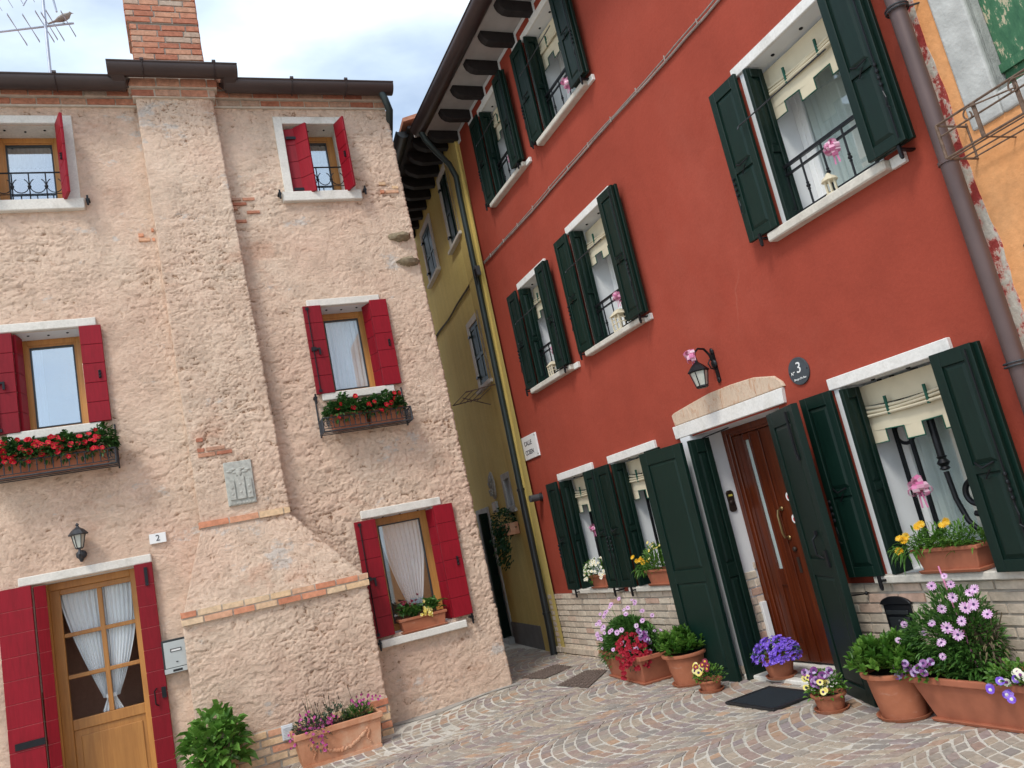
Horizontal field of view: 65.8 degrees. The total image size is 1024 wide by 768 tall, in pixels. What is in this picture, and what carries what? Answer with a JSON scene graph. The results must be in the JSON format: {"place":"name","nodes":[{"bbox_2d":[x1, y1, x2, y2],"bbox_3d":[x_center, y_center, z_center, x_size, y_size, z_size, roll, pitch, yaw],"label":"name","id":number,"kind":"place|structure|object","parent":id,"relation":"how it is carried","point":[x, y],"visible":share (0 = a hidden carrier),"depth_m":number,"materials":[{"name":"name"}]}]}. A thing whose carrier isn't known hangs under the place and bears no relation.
{"place":"outdoors","nodes":[
{"label":"outdoors","id":0,"kind":"place"},
{"bbox_2d":[0,0,469,139],"label":"sky","id":1,"kind":"structure","parent":0,"point":[404,43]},
{"bbox_2d":[279,643,1023,767],"bbox_3d":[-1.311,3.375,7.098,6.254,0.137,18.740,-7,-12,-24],"label":"paving","id":2,"kind":"structure","parent":0,"point":[907,753],"depth_m":5.88,"materials":[{"name":"grey stone"}]},
{"bbox_2d":[173,699,258,767],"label":"potted hydrangea","id":3,"kind":"object","parent":2,"relation":"on","point":[199,732],"visible":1,"depth_m":7.15,"materials":[{"name":"plant"}]},
{"bbox_2d":[0,0,511,767],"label":"stone house","id":4,"kind":"structure","parent":2,"relation":"on","point":[208,270],"depth_m":8.57,"materials":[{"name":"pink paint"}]},
{"bbox_2d":[0,0,75,72],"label":"tv aerial","id":5,"kind":"object","parent":4,"relation":"attached to","point":[45,22],"visible":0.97,"depth_m":10.44,"materials":[{"name":"silver metal"}]},
{"bbox_2d":[48,11,73,23],"bbox_3d":[-6.018,-4.883,10.558,0.315,0.206,0.108,-8,-12,-22],"label":"dove","id":6,"kind":"object","parent":5,"relation":"on","point":[59,18],"visible":1,"depth_m":10.54,"materials":[{"name":"white"}]},
{"bbox_2d":[0,115,85,213],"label":"window","id":7,"kind":"structure","parent":4,"relation":"in","point":[30,181],"depth_m":8.70,"materials":[{"name":"white stone"}]},
{"bbox_2d":[0,317,102,440],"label":"window","id":8,"kind":"structure","parent":4,"relation":"in","point":[59,338],"depth_m":8.27,"materials":[{"name":"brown wood"}]},
{"bbox_2d":[0,424,120,483],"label":"flower rack","id":9,"kind":"object","parent":4,"relation":"attached to","point":[116,453],"visible":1,"depth_m":7.71,"materials":[{"name":"grey metal"}]},
{"bbox_2d":[0,421,120,480],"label":"flower box","id":10,"kind":"object","parent":9,"relation":"on","point":[62,443],"visible":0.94,"depth_m":7.68,"materials":[{"name":"ceramic"}]},
{"bbox_2d":[68,523,87,561],"bbox_3d":[-4.213,1.540,7.703,0.180,0.375,0.195,-8,-12,-22],"label":"wall lamp","id":11,"kind":"object","parent":4,"relation":"attached to","point":[77,533],"visible":1,"depth_m":7.66,"materials":[{"name":"grey metal"}]},
{"bbox_2d":[49,576,151,767],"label":"door","id":12,"kind":"structure","parent":4,"relation":"in","point":[113,738],"depth_m":7.82,"materials":[{"name":"brown wood"}]},
{"bbox_2d":[149,532,166,544],"bbox_3d":[-3.586,1.561,8.013,0.156,0.100,0.020,-8,-12,-23],"label":"house number plate","id":13,"kind":"object","parent":4,"relation":"attached to","point":[157,538],"visible":1,"depth_m":8.01,"materials":[{"name":"white paint"}]},
{"bbox_2d":[161,636,187,674],"bbox_3d":[-3.301,2.669,7.792,0.250,0.320,0.128,-8,-12,-23],"label":"mailbox","id":14,"kind":"object","parent":4,"relation":"attached to","point":[174,655],"visible":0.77,"depth_m":7.74,"materials":[{"name":"metal"}]},
{"bbox_2d":[163,639,186,668],"bbox_3d":[-3.290,2.642,7.757,0.216,0.245,0.012,-8,-12,-22],"label":"door","id":15,"kind":"structure","parent":14,"relation":"in","point":[171,658],"depth_m":7.75,"materials":[{"name":"metal"}]},
{"bbox_2d":[223,459,256,506],"bbox_3d":[-2.852,1.036,8.295,0.280,0.460,0.087,-8,-12,-22],"label":"relief plaque","id":16,"kind":"object","parent":4,"relation":"attached to","point":[239,482],"visible":1,"depth_m":8.27,"materials":[{"name":"grey stone"}]},
{"bbox_2d":[281,723,292,740],"bbox_3d":[-2.184,3.390,7.704,0.110,0.140,0.028,-8,-12,-22],"label":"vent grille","id":17,"kind":"object","parent":4,"relation":"attached to","point":[286,729],"visible":0.73,"depth_m":7.69,"materials":[{"name":"white plastic"}]},
{"bbox_2d":[272,117,361,203],"bbox_3d":[-2.488,-2.681,9.904,0.945,1.135,0.645,-8,-12,-22],"label":"window","id":18,"kind":"structure","parent":4,"relation":"in","point":[321,134],"depth_m":9.73,"materials":[{"name":"brown wood"}]},
{"bbox_2d":[306,294,394,400],"bbox_3d":[-1.969,-0.368,9.480,0.860,1.210,0.620,-8,-12,-22],"label":"window","id":19,"kind":"structure","parent":4,"relation":"in","point":[344,327],"depth_m":9.53,"materials":[{"name":"brown wood"}]},
{"bbox_2d":[314,387,413,437],"bbox_3d":[-1.673,0.290,8.959,1.017,0.460,0.280,-8,-12,-23],"label":"flower rack","id":20,"kind":"object","parent":4,"relation":"attached to","point":[408,420],"visible":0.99,"depth_m":8.85,"materials":[{"name":"grey metal"}]},
{"bbox_2d":[321,389,407,431],"bbox_3d":[-1.673,0.267,8.966,1.003,0.427,0.463,-8,-12,-23],"label":"flower box","id":21,"kind":"object","parent":20,"relation":"on","point":[352,405],"visible":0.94,"depth_m":8.85,"materials":[{"name":"ceramic"}]},
{"bbox_2d":[360,497,467,647],"bbox_3d":[-1.201,2.134,9.063,0.970,1.480,0.660,-8,-12,-22],"label":"window","id":22,"kind":"structure","parent":4,"relation":"in","point":[404,537],"depth_m":9.16,"materials":[{"name":"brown wood"}]},
{"bbox_2d":[395,593,447,634],"bbox_3d":[-1.005,2.517,8.788,0.634,0.396,0.324,-8,-12,-23],"label":"flower box","id":23,"kind":"object","parent":4,"relation":"on","point":[415,621],"visible":0.99,"depth_m":8.71,"materials":[{"name":"ceramic"}]},
{"bbox_2d":[287,685,382,767],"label":"ornate planter","id":24,"kind":"object","parent":2,"relation":"on","point":[353,731],"visible":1,"depth_m":7.58,"materials":[{"name":"ceramic"}]},
{"bbox_2d":[393,682,521,725],"bbox_3d":[-2.380,3.713,7.833,5.400,0.058,0.169,-8,-12,-22],"label":"kerb strip","id":25,"kind":"object","parent":2,"relation":"on","point":[434,712],"visible":0.49,"depth_m":8.52,"materials":[{"name":"grey stone"}]},
{"bbox_2d":[393,113,564,652],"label":"yellow house","id":26,"kind":"structure","parent":2,"relation":"on","point":[427,181],"depth_m":12.28,"materials":[{"name":"paint"}]},
{"bbox_2d":[419,213,440,288],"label":"window","id":27,"kind":"structure","parent":26,"relation":"in","point":[427,221],"depth_m":13.77,"materials":[{"name":"white stone"}]},
{"bbox_2d":[436,163,461,254],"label":"window","id":28,"kind":"structure","parent":26,"relation":"in","point":[453,245],"depth_m":12.54,"materials":[{"name":"white stone"}]},
{"bbox_2d":[436,277,473,337],"bbox_3d":[-0.992,-1.180,13.061,0.018,0.077,3.301,-9,-11,-18],"label":"wall cable","id":29,"kind":"object","parent":26,"relation":"attached to","point":[448,319],"depth_m":12.90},
{"bbox_2d":[452,384,494,405],"bbox_3d":[-0.552,0.238,11.649,0.464,0.216,0.916,-9,-11,-18],"label":"drying rack","id":30,"kind":"object","parent":26,"relation":"attached to","point":[470,401],"visible":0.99,"depth_m":11.62,"materials":[{"name":"metal"}]},
{"bbox_2d":[473,265,480,284],"bbox_3d":[-0.483,-1.528,11.131,0.106,0.286,0.150,-7,-12,-24],"label":"cable box","id":31,"kind":"object","parent":26,"relation":"attached to","point":[477,270],"visible":1,"depth_m":11.13,"materials":[{"name":"grey plastic"}]},
{"bbox_2d":[466,311,492,394],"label":"window","id":32,"kind":"structure","parent":26,"relation":"in","point":[473,318],"depth_m":12.06,"materials":[{"name":"white stone"}]},
{"bbox_2d":[487,472,496,499],"bbox_3d":[-0.307,1.579,12.288,0.110,0.440,0.288,-9,-11,-18],"label":"relief plaque","id":33,"kind":"object","parent":26,"relation":"attached to","point":[491,484],"visible":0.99,"depth_m":12.21,"materials":[{"name":"grey stone"}]},
{"bbox_2d":[492,501,498,512],"bbox_3d":[-0.259,1.903,12.241,0.052,0.160,0.200,-9,-11,-18],"label":"meter box","id":34,"kind":"object","parent":26,"relation":"attached to","point":[495,506],"visible":0.94,"depth_m":12.16,"materials":[{"name":"grey plastic"}]},
{"bbox_2d":[489,507,519,571],"bbox_3d":[-0.066,2.219,11.392,0.487,0.909,0.723,-9,-11,-18],"label":"trailing ivy","id":35,"kind":"object","parent":26,"relation":"hanging from","point":[507,530],"visible":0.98,"depth_m":11.30,"materials":[{"name":"plant"}]},
{"bbox_2d":[500,471,517,513],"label":"window","id":36,"kind":"structure","parent":26,"relation":"in","point":[505,480],"depth_m":11.61,"materials":[{"name":"grey stone"}]},
{"bbox_2d":[521,664,572,678],"bbox_3d":[0.440,3.328,9.180,0.626,0.012,0.454,-2,-15,-43],"label":"drain cover","id":37,"kind":"object","parent":2,"relation":"on","point":[549,671],"visible":1,"depth_m":9.14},
{"bbox_2d":[557,669,606,687],"bbox_3d":[0.717,3.102,8.314,0.440,0.012,0.884,-16,-11,20],"label":"drain cover","id":38,"kind":"object","parent":2,"relation":"on","point":[586,679],"visible":1,"depth_m":8.29,"materials":[{"name":"metal"}]},
{"bbox_2d":[595,597,671,685],"bbox_3d":[1.210,2.525,7.929,0.625,0.783,1.128,-9,-11,-18],"label":"flower planter","id":39,"kind":"object","parent":2,"relation":"on","point":[628,651],"visible":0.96,"depth_m":7.65,"materials":[{"name":"ceramic"}]},
{"bbox_2d":[655,623,705,687],"bbox_3d":[1.553,2.442,7.182,0.493,0.523,0.458,-9,-11,-16],"label":"potted plant","id":40,"kind":"object","parent":2,"relation":"on","point":[675,643],"visible":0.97,"depth_m":7.05,"materials":[{"name":"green plant"}]},
{"bbox_2d":[692,659,728,693],"bbox_3d":[1.659,2.458,6.705,0.310,0.272,0.314,-7,-12,-24],"label":"pansy pot","id":41,"kind":"object","parent":2,"relation":"on","point":[710,684],"visible":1,"depth_m":6.64,"materials":[{"name":"ceramic"}]},
{"bbox_2d":[409,0,1023,706],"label":"red house","id":42,"kind":"structure","parent":2,"relation":"on","point":[687,202],"depth_m":6.71,"materials":[{"name":"paint"}]},
{"bbox_2d":[476,86,531,210],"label":"window","id":43,"kind":"structure","parent":42,"relation":"in","point":[488,104],"depth_m":10.47,"materials":[{"name":"white paint"}]},
{"bbox_2d":[521,432,540,461],"bbox_3d":[0.232,0.840,10.513,0.028,0.310,0.540,-7,-12,-24],"label":"street sign","id":44,"kind":"object","parent":42,"relation":"attached to","point":[530,446],"visible":1,"depth_m":10.46,"materials":[{"name":"white paint"}]},
{"bbox_2d":[529,493,542,501],"bbox_3d":[0.333,1.483,10.343,0.209,0.107,0.104,-7,-12,-24],"label":"wall spotlight","id":45,"kind":"object","parent":42,"relation":"attached to","point":[536,497],"depth_m":10.31,"materials":[{"name":"grey plastic"}]},
{"bbox_2d":[515,258,580,395],"bbox_3d":[0.605,-0.738,9.823,0.766,1.447,1.314,-7,-12,-24],"label":"window","id":46,"kind":"structure","parent":42,"relation":"in","point":[529,281],"depth_m":10.03,"materials":[{"name":"white paint"}]},
{"bbox_2d":[547,361,557,376],"bbox_3d":[0.506,-0.188,9.641,0.120,0.175,0.140,-7,-12,-24],"label":"lantern ornament","id":47,"kind":"object","parent":42,"relation":"on","point":[551,364],"visible":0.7,"depth_m":9.62,"materials":[{"name":"beige fabric"}]},
{"bbox_2d":[519,0,594,148],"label":"window","id":48,"kind":"structure","parent":42,"relation":"in","point":[541,25],"depth_m":9.04,"materials":[{"name":"white paint"}]},
{"bbox_2d":[560,77,569,92],"bbox_3d":[0.609,-3.227,8.534,0.148,0.187,0.104,-7,-12,-24],"label":"ribbon bow","id":49,"kind":"object","parent":42,"relation":"attached to","point":[564,82],"visible":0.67,"depth_m":8.52,"materials":[{"name":"pink fabric"}]},
{"bbox_2d":[557,462,624,597],"bbox_3d":[1.131,1.691,9.376,0.741,1.497,0.999,-7,-12,-24],"label":"window","id":50,"kind":"structure","parent":42,"relation":"in","point":[575,474],"depth_m":9.70,"materials":[{"name":"white paint"}]},
{"bbox_2d":[589,524,596,536],"bbox_3d":[0.942,1.693,9.158,0.093,0.146,0.111,-7,-12,-24],"label":"ribbon bow","id":51,"kind":"object","parent":42,"relation":"attached to","point":[592,527],"visible":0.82,"depth_m":9.15,"materials":[{"name":"pink fabric"}]},
{"bbox_2d":[583,557,607,588],"bbox_3d":[1.006,2.168,9.132,0.357,0.353,0.490,-7,-12,-24],"label":"flower box","id":52,"kind":"object","parent":42,"relation":"on","point":[599,579],"visible":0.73,"depth_m":9.09,"materials":[{"name":"ceramic"}]},
{"bbox_2d":[484,0,719,263],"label":"wall cable","id":53,"kind":"object","parent":42,"relation":"attached to","point":[612,118],"depth_m":7.72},
{"bbox_2d":[565,186,652,359],"bbox_3d":[1.171,-1.191,8.428,0.766,1.507,1.334,-7,-12,-24],"label":"window","id":54,"kind":"structure","parent":42,"relation":"in","point":[589,221],"depth_m":8.68,"materials":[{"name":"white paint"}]},
{"bbox_2d":[612,291,621,306],"bbox_3d":[1.092,-0.875,8.128,0.115,0.177,0.127,-18,-12,27],"label":"ribbon bow","id":55,"kind":"object","parent":42,"relation":"attached to","point":[616,295],"visible":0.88,"depth_m":8.10,"materials":[{"name":"pink fabric"}]},
{"bbox_2d":[609,308,629,332],"bbox_3d":[1.116,-0.660,8.148,0.150,0.219,0.175,-7,-12,-24],"label":"lantern ornament","id":56,"kind":"object","parent":42,"relation":"on","point":[618,314],"visible":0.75,"depth_m":8.12,"materials":[{"name":"beige fabric"}]},
{"bbox_2d":[606,440,662,595],"bbox_3d":[1.622,1.355,8.184,0.742,1.497,1.034,-7,-12,-24],"label":"window","id":57,"kind":"structure","parent":42,"relation":"in","point":[630,456],"depth_m":8.51,"materials":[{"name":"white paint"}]},
{"bbox_2d":[631,540,669,585],"bbox_3d":[1.475,1.804,8.028,0.397,0.451,0.690,-7,-12,-24],"label":"flower box","id":58,"kind":"object","parent":42,"relation":"on","point":[657,575],"visible":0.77,"depth_m":7.99,"materials":[{"name":"ceramic"}]},
{"bbox_2d":[688,348,720,388],"bbox_3d":[1.640,-0.144,6.788,0.282,0.353,0.189,-7,-12,-24],"label":"wall lamp","id":59,"kind":"object","parent":42,"relation":"attached to","point":[698,372],"visible":1,"depth_m":6.74,"materials":[{"name":"black metal"}]},
{"bbox_2d":[683,349,695,364],"bbox_3d":[1.530,-0.211,6.794,0.094,0.167,0.138,-7,-12,-24],"label":"ribbon bow","id":60,"kind":"object","parent":59,"relation":"attached to","point":[689,355],"visible":1,"depth_m":6.76,"materials":[{"name":"pink fabric"}]},
{"bbox_2d":[726,490,736,511],"bbox_3d":[2.008,1.067,7.233,0.080,0.195,0.025,-7,-12,-24],"label":"bell plate","id":61,"kind":"object","parent":42,"relation":"attached to","point":[731,501],"visible":1,"depth_m":7.23,"materials":[{"name":"brown metal"}]},
{"bbox_2d":[750,634,802,680],"bbox_3d":[2.189,2.249,6.544,0.417,0.331,0.423,-7,-12,-24],"label":"bellflower pot","id":62,"kind":"object","parent":42,"relation":"on","point":[776,661],"visible":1,"depth_m":6.44,"materials":[{"name":"ceramic"}]},
{"bbox_2d":[732,426,833,663],"bbox_3d":[2.409,1.334,6.675,0.120,2.010,0.995,-7,-12,-24],"label":"door","id":63,"kind":"structure","parent":42,"relation":"in","point":[790,580],"depth_m":6.88,"materials":[{"name":"brown wood"}]},
{"bbox_2d":[788,357,809,384],"bbox_3d":[2.160,-0.098,5.961,0.018,0.210,0.210,-7,-12,-24],"label":"house number plate","id":64,"kind":"object","parent":42,"relation":"attached to","point":[799,370],"visible":1,"depth_m":5.95,"materials":[{"name":"metal"}]},
{"bbox_2d":[792,668,836,680],"bbox_3d":[2.474,2.298,6.266,0.240,0.012,0.520,-7,-12,-24],"label":"doorstep","id":65,"kind":"object","parent":42,"relation":"on","point":[798,674],"visible":0.2,"depth_m":6.38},
{"bbox_2d":[730,0,915,245],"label":"window","id":66,"kind":"structure","parent":42,"relation":"in","point":[796,59],"depth_m":5.87,"materials":[{"name":"white paint"}]},
{"bbox_2d":[821,173,837,195],"bbox_3d":[2.212,-1.390,5.497,0.116,0.165,0.116,-7,-12,-24],"label":"lantern ornament","id":67,"kind":"object","parent":42,"relation":"on","point":[828,178],"visible":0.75,"depth_m":5.47,"materials":[{"name":"beige fabric"}]},
{"bbox_2d":[823,138,840,164],"bbox_3d":[2.192,-1.592,5.425,0.090,0.189,0.146,-9,-11,-17],"label":"ribbon bow","id":68,"kind":"object","parent":42,"relation":"attached to","point":[832,148],"visible":1,"depth_m":5.40,"materials":[{"name":"pink fabric"}]},
{"bbox_2d":[851,591,868,595],"bbox_3d":[2.440,1.494,5.617,0.053,0.030,0.179,-2,-15,-43],"label":"shutter hook","id":69,"kind":"object","parent":42,"relation":"attached to","point":[865,593],"visible":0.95,"depth_m":5.57,"materials":[{"name":"black metal"}]},
{"bbox_2d":[880,596,918,632],"bbox_3d":[2.621,1.611,5.335,0.031,0.355,0.258,-7,-12,-24],"label":"letter box","id":70,"kind":"object","parent":42,"relation":"attached to","point":[897,609],"visible":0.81,"depth_m":5.35,"materials":[{"name":"black metal"}]},
{"bbox_2d":[826,337,995,590],"bbox_3d":[2.873,0.509,5.160,0.742,1.487,1.154,-7,-12,-24],"label":"window","id":71,"kind":"structure","parent":42,"relation":"in","point":[911,428],"depth_m":5.41,"materials":[{"name":"white paint"}]},
{"bbox_2d":[907,474,933,507],"bbox_3d":[2.635,0.686,5.092,0.152,0.216,0.142,-7,-12,-24],"label":"ribbon bow","id":72,"kind":"object","parent":42,"relation":"attached to","point":[917,484],"visible":1,"depth_m":5.06,"materials":[{"name":"pink fabric"}]},
{"bbox_2d":[887,515,994,576],"bbox_3d":[2.705,1.012,4.988,0.406,0.338,0.806,-7,-12,-24],"label":"flower box","id":73,"kind":"object","parent":42,"relation":"on","point":[946,554],"visible":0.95,"depth_m":4.92,"materials":[{"name":"ceramic"}]},
{"bbox_2d":[725,686,810,711],"bbox_3d":[1.971,2.385,6.011,0.460,0.018,0.550,-7,-12,-26],"label":"doormat","id":74,"kind":"object","parent":2,"relation":"on","point":[771,698],"visible":0.82,"depth_m":5.99,"materials":[{"name":"black plastic"}]},
{"bbox_2d":[801,666,851,714],"bbox_3d":[2.165,2.091,5.464,0.350,0.309,0.312,-7,-12,-24],"label":"pansy pot","id":75,"kind":"object","parent":2,"relation":"on","point":[829,700],"visible":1,"depth_m":5.38,"materials":[{"name":"ceramic"}]},
{"bbox_2d":[843,626,932,722],"bbox_3d":[2.424,1.835,5.048,0.510,0.539,0.549,-7,-12,-24],"label":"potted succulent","id":76,"kind":"object","parent":2,"relation":"on","point":[873,660],"visible":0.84,"depth_m":4.93,"materials":[{"name":"green plant"}]},
{"bbox_2d":[891,566,1023,733],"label":"flower planter","id":77,"kind":"object","parent":2,"relation":"on","point":[952,684],"visible":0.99,"depth_m":4.59,"materials":[{"name":"ceramic"}]},
{"bbox_2d":[905,0,1023,348],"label":"orange house","id":78,"kind":"structure","parent":2,"relation":"on","point":[972,50],"depth_m":4.45,"materials":[{"name":"paint"}]},
{"bbox_2d":[928,0,1023,130],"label":"window","id":79,"kind":"structure","parent":78,"relation":"in","point":[971,53],"depth_m":4.47,"materials":[{"name":"grey stone"}]},
{"bbox_2d":[934,68,1023,159],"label":"flower rack","id":80,"kind":"object","parent":78,"relation":"attached to","point":[1015,87],"visible":1,"depth_m":4.22,"materials":[{"name":"metal"}]}
]}

